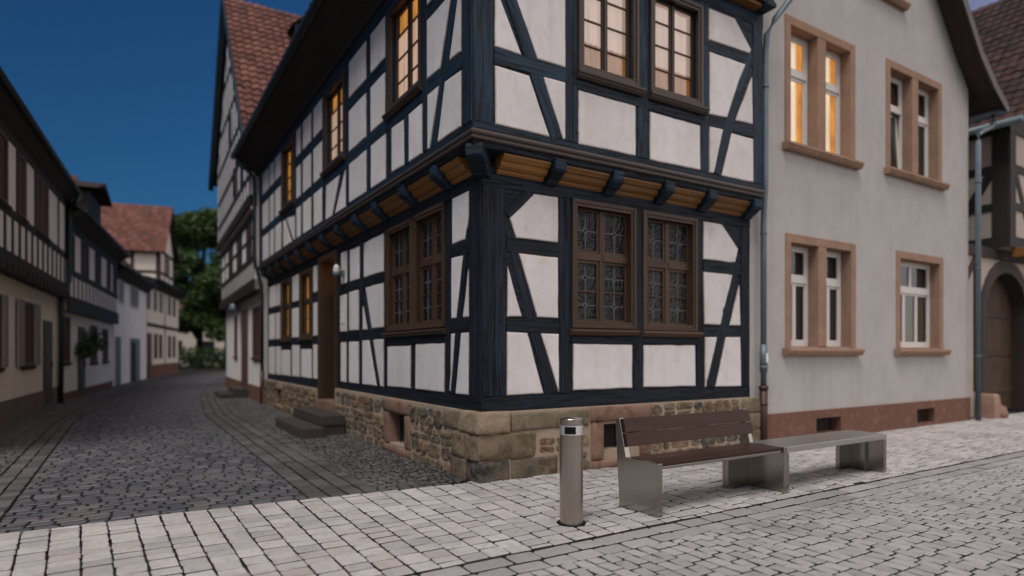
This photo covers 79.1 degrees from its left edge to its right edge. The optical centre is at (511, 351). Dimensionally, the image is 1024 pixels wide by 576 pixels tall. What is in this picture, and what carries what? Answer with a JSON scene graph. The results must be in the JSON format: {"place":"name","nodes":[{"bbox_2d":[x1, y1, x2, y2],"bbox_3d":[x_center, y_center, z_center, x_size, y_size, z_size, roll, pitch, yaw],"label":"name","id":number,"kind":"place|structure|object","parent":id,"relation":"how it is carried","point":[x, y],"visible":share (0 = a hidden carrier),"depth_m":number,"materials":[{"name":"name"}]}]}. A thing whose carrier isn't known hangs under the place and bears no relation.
{"place":"outdoors","nodes":[
{"label":"outdoors","id":0,"kind":"place"},
{"bbox_2d":[0,371,306,536],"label":"street","id":1,"kind":"structure","parent":0,"point":[171,409],"depth_m":8.01,"materials":[{"name":"grey stone"}]},
{"bbox_2d":[178,300,224,365],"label":"building","id":2,"kind":"structure","parent":0,"point":[187,340],"depth_m":66.21,"materials":[{"name":"white paint"}]},
{"bbox_2d":[178,341,181,351],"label":"window","id":3,"kind":"structure","parent":2,"relation":"in","point":[179,342],"depth_m":65.61,"materials":[{"name":"grey glass"}]},
{"bbox_2d":[203,341,213,354],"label":"window","id":4,"kind":"structure","parent":2,"relation":"in","point":[210,344],"depth_m":67.07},
{"bbox_2d":[0,373,465,519],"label":"path","id":5,"kind":"structure","parent":0,"point":[299,457],"depth_m":9.47,"materials":[{"name":"grey stone"}]},
{"bbox_2d":[0,0,998,279],"label":"sky","id":6,"kind":"structure","parent":0,"point":[122,91],"materials":[{"name":"blue"}]},
{"bbox_2d":[0,412,1023,575],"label":"pavement","id":7,"kind":"structure","parent":0,"point":[413,531],"depth_m":5.43,"materials":[{"name":"stone"}]},
{"bbox_2d":[556,417,585,527],"bbox_3d":[0.522,1.045,5.446,0.270,0.930,0.270,0,0,-32],"label":"bollard","id":8,"kind":"object","parent":7,"relation":"on","point":[571,471],"visible":1,"depth_m":5.36,"materials":[{"name":"metal"}]},
{"bbox_2d":[565,427,575,433],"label":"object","id":9,"kind":"structure","parent":8,"relation":"in","point":[568,430],"depth_m":5.34,"materials":[{"name":"black plastic"}]},
{"bbox_2d":[615,409,786,517],"bbox_3d":[1.975,1.072,6.352,1.905,0.856,0.575,0,0,-32],"label":"bench","id":10,"kind":"object","parent":7,"relation":"on","point":[748,461],"visible":1,"depth_m":6.29,"materials":[{"name":"brown wood"}]},
{"bbox_2d":[753,430,886,491],"bbox_3d":[3.670,1.259,7.378,2.033,0.482,0.480,0,0,-32],"label":"bench","id":11,"kind":"object","parent":7,"relation":"on","point":[863,450],"visible":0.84,"depth_m":7.69,"materials":[{"name":"metal"}]},
{"bbox_2d":[981,393,1000,418],"bbox_3d":[10.848,1.235,14.104,0.340,0.570,0.350,0,0,-32],"label":"guard stone","id":12,"kind":"object","parent":7,"relation":"on","point":[990,406],"visible":0.72,"depth_m":13.97,"materials":[{"name":"beige stone"}]},
{"bbox_2d":[1000,405,1008,417],"bbox_3d":[11.134,1.360,14.193,0.420,0.320,0.340,0,0,-32],"label":"stone","id":13,"kind":"object","parent":7,"relation":"on","point":[1004,413],"visible":0.39,"depth_m":14.04,"materials":[{"name":"beige stone"}]},
{"bbox_2d":[0,366,1023,575],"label":"ground","id":14,"kind":"structure","parent":0,"point":[191,370],"depth_m":6.35,"materials":[{"name":"grey stone"}]},
{"bbox_2d":[0,66,82,425],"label":"jettied house","id":15,"kind":"structure","parent":14,"relation":"on","point":[39,189],"depth_m":14.45,"materials":[{"name":"beige paint"}]},
{"bbox_2d":[0,294,8,372],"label":"window","id":16,"kind":"structure","parent":15,"relation":"in","point":[4,299],"depth_m":12.72,"materials":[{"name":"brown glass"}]},
{"bbox_2d":[0,129,12,210],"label":"window","id":17,"kind":"structure","parent":15,"relation":"in","point":[5,203],"depth_m":12.13,"materials":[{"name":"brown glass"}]},
{"bbox_2d":[18,152,29,224],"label":"window","id":18,"kind":"structure","parent":15,"relation":"in","point":[22,161],"depth_m":13.56,"materials":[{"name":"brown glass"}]},
{"bbox_2d":[17,298,40,369],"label":"window","id":19,"kind":"structure","parent":15,"relation":"in","point":[28,314],"depth_m":14.98,"materials":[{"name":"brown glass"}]},
{"bbox_2d":[36,174,44,237],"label":"window","id":20,"kind":"structure","parent":15,"relation":"in","point":[39,201],"depth_m":15.15,"materials":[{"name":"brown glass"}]},
{"bbox_2d":[43,181,50,242],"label":"window","id":21,"kind":"structure","parent":15,"relation":"in","point":[45,188],"depth_m":15.80,"materials":[{"name":"brown glass"}]},
{"bbox_2d":[43,320,52,404],"bbox_3d":[-12.711,0.275,17.005,0.110,2.250,1.150,0,0,-28],"label":"door","id":22,"kind":"structure","parent":15,"relation":"in","point":[47,325],"depth_m":16.93,"materials":[{"name":"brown wood"}]},
{"bbox_2d":[58,175,130,400],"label":"timbered house","id":23,"kind":"structure","parent":14,"relation":"on","point":[99,252],"depth_m":22.22,"materials":[{"name":"white paint"}]},
{"bbox_2d":[64,316,72,365],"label":"window","id":24,"kind":"structure","parent":23,"relation":"in","point":[67,320],"depth_m":19.52,"materials":[{"name":"brown glass"}]},
{"bbox_2d":[72,234,74,270],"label":"window","id":25,"kind":"structure","parent":23,"relation":"in","point":[73,236],"depth_m":19.39,"materials":[{"name":"brown glass"}]},
{"bbox_2d":[78,326,85,392],"bbox_3d":[-14.801,0.270,21.353,0.110,2.260,1.050,0,0,-25],"label":"door","id":26,"kind":"structure","parent":23,"relation":"in","point":[81,330],"depth_m":21.19,"materials":[{"name":"grey wood"}]},
{"bbox_2d":[81,241,88,277],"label":"window","id":27,"kind":"structure","parent":23,"relation":"in","point":[85,247],"depth_m":21.05,"materials":[{"name":"brown glass"}]},
{"bbox_2d":[75,341,95,359],"bbox_3d":[-14.219,-0.058,20.652,0.615,0.655,0.603,0,0,23],"label":"hanging plant","id":28,"kind":"object","parent":23,"relation":"attached to","point":[85,350],"visible":1,"depth_m":20.54,"materials":[{"name":"green plant"}]},
{"bbox_2d":[90,325,98,364],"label":"window","id":29,"kind":"structure","parent":23,"relation":"in","point":[93,359],"depth_m":23.38,"materials":[{"name":"grey glass"}]},
{"bbox_2d":[85,327,109,352],"bbox_3d":[-14.926,-0.420,22.205,0.901,0.950,0.915,0,0,-32],"label":"hanging plant","id":30,"kind":"object","parent":23,"relation":"hanging from","point":[98,344],"visible":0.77,"depth_m":22.15,"materials":[{"name":"green plant"}]},
{"bbox_2d":[95,252,100,284],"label":"window","id":31,"kind":"structure","parent":23,"relation":"in","point":[98,280],"depth_m":23.20,"materials":[{"name":"brown glass"}]},
{"bbox_2d":[102,328,109,363],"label":"window","id":32,"kind":"structure","parent":23,"relation":"in","point":[104,352],"depth_m":25.70,"materials":[{"name":"grey glass"}]},
{"bbox_2d":[107,261,110,289],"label":"window","id":33,"kind":"structure","parent":23,"relation":"in","point":[108,263],"depth_m":25.25,"materials":[{"name":"brown glass"}]},
{"bbox_2d":[113,265,116,292],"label":"window","id":34,"kind":"structure","parent":23,"relation":"in","point":[114,268],"depth_m":26.55,"materials":[{"name":"brown glass"}]},
{"bbox_2d":[112,260,157,385],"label":"white house","id":35,"kind":"structure","parent":14,"relation":"on","point":[134,286],"depth_m":30.77,"materials":[{"name":"white paint"}]},
{"bbox_2d":[115,336,120,385],"bbox_3d":[-17.955,0.400,28.266,0.065,2.200,1.100,0,0,-22],"label":"door","id":36,"kind":"structure","parent":35,"relation":"in","point":[117,339],"depth_m":28.08,"materials":[{"name":"blue wood"}]},
{"bbox_2d":[118,279,123,304],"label":"window","id":37,"kind":"structure","parent":35,"relation":"in","point":[120,283],"depth_m":28.81,"materials":[{"name":"grey glass"}]},
{"bbox_2d":[129,285,138,309],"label":"window","id":38,"kind":"structure","parent":35,"relation":"in","point":[133,291],"depth_m":31.71,"materials":[{"name":"grey glass"}]},
{"bbox_2d":[130,338,139,381],"bbox_3d":[-19.485,0.400,32.070,0.070,2.200,2.600,0,0,-22],"label":"door","id":39,"kind":"structure","parent":35,"relation":"in","point":[134,343],"depth_m":31.71,"materials":[{"name":"blue wood"}]},
{"bbox_2d":[101,202,187,377],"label":"cream house","id":40,"kind":"structure","parent":14,"relation":"on","point":[144,237],"depth_m":41.44,"materials":[{"name":"beige paint"}]},
{"bbox_2d":[146,292,150,308],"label":"window","id":41,"kind":"structure","parent":40,"relation":"in","point":[148,301],"depth_m":35.93,"materials":[{"name":"grey glass"}]},
{"bbox_2d":[147,333,151,377],"bbox_3d":[-21.100,0.200,36.085,0.070,2.600,1.000,0,0,-19],"label":"door","id":42,"kind":"structure","parent":40,"relation":"in","point":[149,335],"depth_m":35.95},
{"bbox_2d":[153,290,156,310],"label":"window","id":43,"kind":"structure","parent":40,"relation":"in","point":[154,292],"depth_m":37.56,"materials":[{"name":"grey glass"}]},
{"bbox_2d":[154,334,156,358],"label":"window","id":44,"kind":"structure","parent":40,"relation":"in","point":[155,335],"depth_m":37.75,"materials":[{"name":"grey glass"}]},
{"bbox_2d":[159,334,161,357],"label":"window","id":45,"kind":"structure","parent":40,"relation":"in","point":[160,336],"depth_m":39.18,"materials":[{"name":"grey glass"}]},
{"bbox_2d":[159,293,162,312],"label":"window","id":46,"kind":"structure","parent":40,"relation":"in","point":[160,295],"depth_m":39.26,"materials":[{"name":"grey glass"}]},
{"bbox_2d":[165,257,168,275],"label":"window","id":47,"kind":"structure","parent":40,"relation":"in","point":[166,260],"depth_m":43.74,"materials":[{"name":"grey glass"}]},
{"bbox_2d":[168,297,170,314],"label":"window","id":48,"kind":"structure","parent":40,"relation":"in","point":[169,299],"depth_m":42.03,"materials":[{"name":"grey glass"}]},
{"bbox_2d":[168,336,170,357],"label":"window","id":49,"kind":"structure","parent":40,"relation":"in","point":[169,337],"depth_m":42.03,"materials":[{"name":"grey glass"}]},
{"bbox_2d":[173,336,174,357],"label":"window","id":50,"kind":"structure","parent":40,"relation":"in","point":[173,336],"depth_m":43.54,"materials":[{"name":"grey glass"}]},
{"bbox_2d":[173,299,175,316],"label":"window","id":51,"kind":"structure","parent":40,"relation":"in","point":[174,301],"depth_m":43.80,"materials":[{"name":"grey glass"}]},
{"bbox_2d":[173,206,220,367],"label":"broadleaf tree","id":52,"kind":"object","parent":14,"relation":"on","point":[196,230],"visible":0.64,"depth_m":55.77,"materials":[{"name":"green plant"}]},
{"bbox_2d":[178,346,225,369],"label":"hedge","id":53,"kind":"object","parent":14,"relation":"on","point":[200,361],"visible":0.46,"depth_m":53.32,"materials":[{"name":"green plant"}]},
{"bbox_2d":[187,258,225,368],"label":"broadleaf tree","id":54,"kind":"object","parent":14,"relation":"on","point":[210,283],"visible":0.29,"depth_m":54.43,"materials":[{"name":"green plant"}]},
{"bbox_2d":[190,209,222,316],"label":"broadleaf tree","id":55,"kind":"object","parent":14,"relation":"on","point":[212,255],"visible":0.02,"depth_m":59.61,"materials":[{"name":"green plant"}]},
{"bbox_2d":[208,0,304,403],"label":"gabled house","id":56,"kind":"structure","parent":14,"relation":"on","point":[254,40],"depth_m":21.71,"materials":[{"name":"white paint"}]},
{"bbox_2d":[228,241,231,278],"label":"window","id":57,"kind":"structure","parent":56,"relation":"in","point":[229,251],"depth_m":23.70,"materials":[{"name":"brown glass"}]},
{"bbox_2d":[228,112,231,145],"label":"window","id":58,"kind":"structure","parent":56,"relation":"in","point":[230,116],"depth_m":22.81,"materials":[{"name":"grey glass"}]},
{"bbox_2d":[228,303,241,311],"bbox_3d":[-9.969,-1.600,22.244,0.387,0.300,0.387,0,0,14],"label":"wall lamp","id":59,"kind":"object","parent":56,"relation":"attached to","point":[233,307],"visible":1,"depth_m":22.12,"materials":[{"name":"glass"}]},
{"bbox_2d":[233,165,236,198],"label":"window","id":60,"kind":"structure","parent":56,"relation":"in","point":[234,193],"depth_m":21.70,"materials":[{"name":"grey glass"}]},
{"bbox_2d":[233,315,237,358],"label":"window","id":61,"kind":"structure","parent":56,"relation":"in","point":[236,316],"depth_m":23.43,"materials":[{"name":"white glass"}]},
{"bbox_2d":[237,228,240,270],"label":"window","id":62,"kind":"structure","parent":56,"relation":"in","point":[239,239],"depth_m":21.29,"materials":[{"name":"brown glass"}]},
{"bbox_2d":[240,163,243,185],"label":"window","id":63,"kind":"structure","parent":56,"relation":"in","point":[241,170],"depth_m":20.06,"materials":[{"name":"grey glass"}]},
{"bbox_2d":[241,309,247,387],"bbox_3d":[-9.240,-0.115,21.455,0.080,2.670,1.300,0,0,-30],"label":"door","id":64,"kind":"structure","parent":56,"relation":"in","point":[244,314],"depth_m":21.24,"materials":[{"name":"brown wood"}]},
{"bbox_2d":[246,215,251,262],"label":"window","id":65,"kind":"structure","parent":56,"relation":"in","point":[250,225],"depth_m":19.17,"materials":[{"name":"brown glass"}]},
{"bbox_2d":[250,305,259,360],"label":"window","id":66,"kind":"structure","parent":56,"relation":"in","point":[256,310],"depth_m":19.26,"materials":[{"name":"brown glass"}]},
{"bbox_2d":[230,0,776,483],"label":"half timbered house","id":67,"kind":"structure","parent":14,"relation":"on","point":[524,224],"depth_m":8.54,"materials":[{"name":"white paint"}]},
{"bbox_2d":[275,385,282,409],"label":"cellar window","id":68,"kind":"structure","parent":67,"relation":"in","point":[278,389],"depth_m":16.54,"materials":[{"name":"stone"}]},
{"bbox_2d":[279,277,290,341],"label":"window","id":69,"kind":"structure","parent":67,"relation":"in","point":[287,282],"depth_m":16.31,"materials":[{"name":"brown wood"}]},
{"bbox_2d":[278,134,294,214],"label":"window","id":70,"kind":"structure","parent":67,"relation":"in","point":[289,148],"depth_m":14.75,"materials":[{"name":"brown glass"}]},
{"bbox_2d":[297,268,311,340],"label":"window","id":71,"kind":"structure","parent":67,"relation":"in","point":[307,273],"depth_m":14.43,"materials":[{"name":"brown wood"}]},
{"bbox_2d":[317,249,337,402],"bbox_3d":[-3.577,-0.500,12.754,0.490,3.000,1.360,0,0,-32],"label":"door","id":72,"kind":"structure","parent":67,"relation":"in","point":[327,284],"depth_m":13.16,"materials":[{"name":"brown wood"}]},
{"bbox_2d":[319,69,345,177],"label":"window","id":73,"kind":"structure","parent":67,"relation":"in","point":[336,91],"depth_m":11.54,"materials":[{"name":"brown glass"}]},
{"bbox_2d":[333,264,344,275],"bbox_3d":[-3.248,-1.536,11.639,0.228,0.213,0.136,0,0,-32],"label":"wall lamp","id":74,"kind":"object","parent":67,"relation":"attached to","point":[336,269],"visible":1,"depth_m":11.58,"materials":[{"name":"glass"}]},
{"bbox_2d":[381,218,412,337],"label":"window","id":75,"kind":"structure","parent":67,"relation":"in","point":[398,238],"depth_m":9.58,"materials":[{"name":"brown wood"}]},
{"bbox_2d":[383,398,411,458],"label":"cellar window","id":76,"kind":"structure","parent":67,"relation":"in","point":[389,405],"depth_m":9.36,"materials":[{"name":"beige stone"}]},
{"bbox_2d":[382,0,422,122],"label":"window","id":77,"kind":"structure","parent":67,"relation":"in","point":[409,85],"depth_m":8.77,"materials":[{"name":"brown glass"}]},
{"bbox_2d":[409,201,445,335],"bbox_3d":[-1.101,-1.090,8.458,0.218,1.709,1.070,0,0,-32],"label":"window","id":78,"kind":"structure","parent":67,"relation":"in","point":[429,225],"depth_m":8.61,"materials":[{"name":"brown wood"}]},
{"bbox_2d":[569,198,639,335],"bbox_3d":[1.195,-1.084,8.196,1.154,1.744,0.219,0,0,-32],"label":"window","id":79,"kind":"structure","parent":67,"relation":"in","point":[603,242],"depth_m":8.23,"materials":[{"name":"brown wood"}]},
{"bbox_2d":[576,0,646,96],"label":"window","id":80,"kind":"structure","parent":67,"relation":"in","point":[603,25],"depth_m":7.99,"materials":[{"name":"brown glass"}]},
{"bbox_2d":[590,404,652,468],"bbox_3d":[1.419,1.115,8.294,1.070,0.810,0.249,0,0,-32],"label":"cellar window","id":81,"kind":"structure","parent":67,"relation":"in","point":[603,435],"depth_m":8.09,"materials":[{"name":"beige stone"}]},
{"bbox_2d":[641,210,703,337],"bbox_3d":[2.247,-1.078,8.850,1.184,1.740,0.219,0,0,-32],"label":"window","id":82,"kind":"structure","parent":67,"relation":"in","point":[670,249],"depth_m":8.88,"materials":[{"name":"brown wood"}]},
{"bbox_2d":[648,0,709,115],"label":"window","id":83,"kind":"structure","parent":67,"relation":"in","point":[671,22],"depth_m":8.63,"materials":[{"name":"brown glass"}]},
{"bbox_2d":[413,451,1023,575],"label":"drainage channel","id":84,"kind":"object","parent":14,"relation":"on","point":[527,562],"visible":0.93,"depth_m":5.35,"materials":[{"name":"grey stone"}]},
{"bbox_2d":[749,0,1008,439],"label":"plaster house","id":85,"kind":"structure","parent":14,"relation":"on","point":[858,276],"depth_m":11.50,"materials":[{"name":"beige paint"}]},
{"bbox_2d":[782,13,864,169],"bbox_3d":[5.333,-4.445,10.816,2.220,2.250,0.412,0,0,-32],"label":"window","id":86,"kind":"structure","parent":85,"relation":"in","point":[819,65],"depth_m":10.81,"materials":[{"name":"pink stone"}]},
{"bbox_2d":[782,233,864,355],"bbox_3d":[5.345,-0.950,10.824,2.230,2.030,0.412,0,0,-32],"label":"window","id":87,"kind":"structure","parent":85,"relation":"in","point":[820,274],"depth_m":10.82,"materials":[{"name":"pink stone"}]},
{"bbox_2d":[883,0,910,11],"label":"attic window","id":88,"kind":"structure","parent":85,"relation":"in","point":[903,5],"depth_m":11.98,"materials":[{"name":"beige stone"}]},
{"bbox_2d":[884,58,949,190],"bbox_3d":[8.042,-4.505,12.509,2.350,2.230,0.430,0,0,-32],"label":"window","id":89,"kind":"structure","parent":85,"relation":"in","point":[913,140],"depth_m":12.50,"materials":[{"name":"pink stone"}]},
{"bbox_2d":[894,250,951,355],"bbox_3d":[8.229,-0.955,12.615,2.040,2.050,0.412,0,0,-32],"label":"window","id":90,"kind":"structure","parent":85,"relation":"in","point":[919,277],"depth_m":12.87,"materials":[{"name":"beige stone"}]},
{"bbox_2d":[517,461,1023,575],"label":"square paving","id":91,"kind":"structure","parent":0,"point":[970,524],"depth_m":4.89,"materials":[{"name":"grey stone"}]},
{"bbox_2d":[968,0,1023,417],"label":"house","id":92,"kind":"structure","parent":0,"point":[999,24],"depth_m":14.99,"materials":[{"name":"paint"}]}
]}

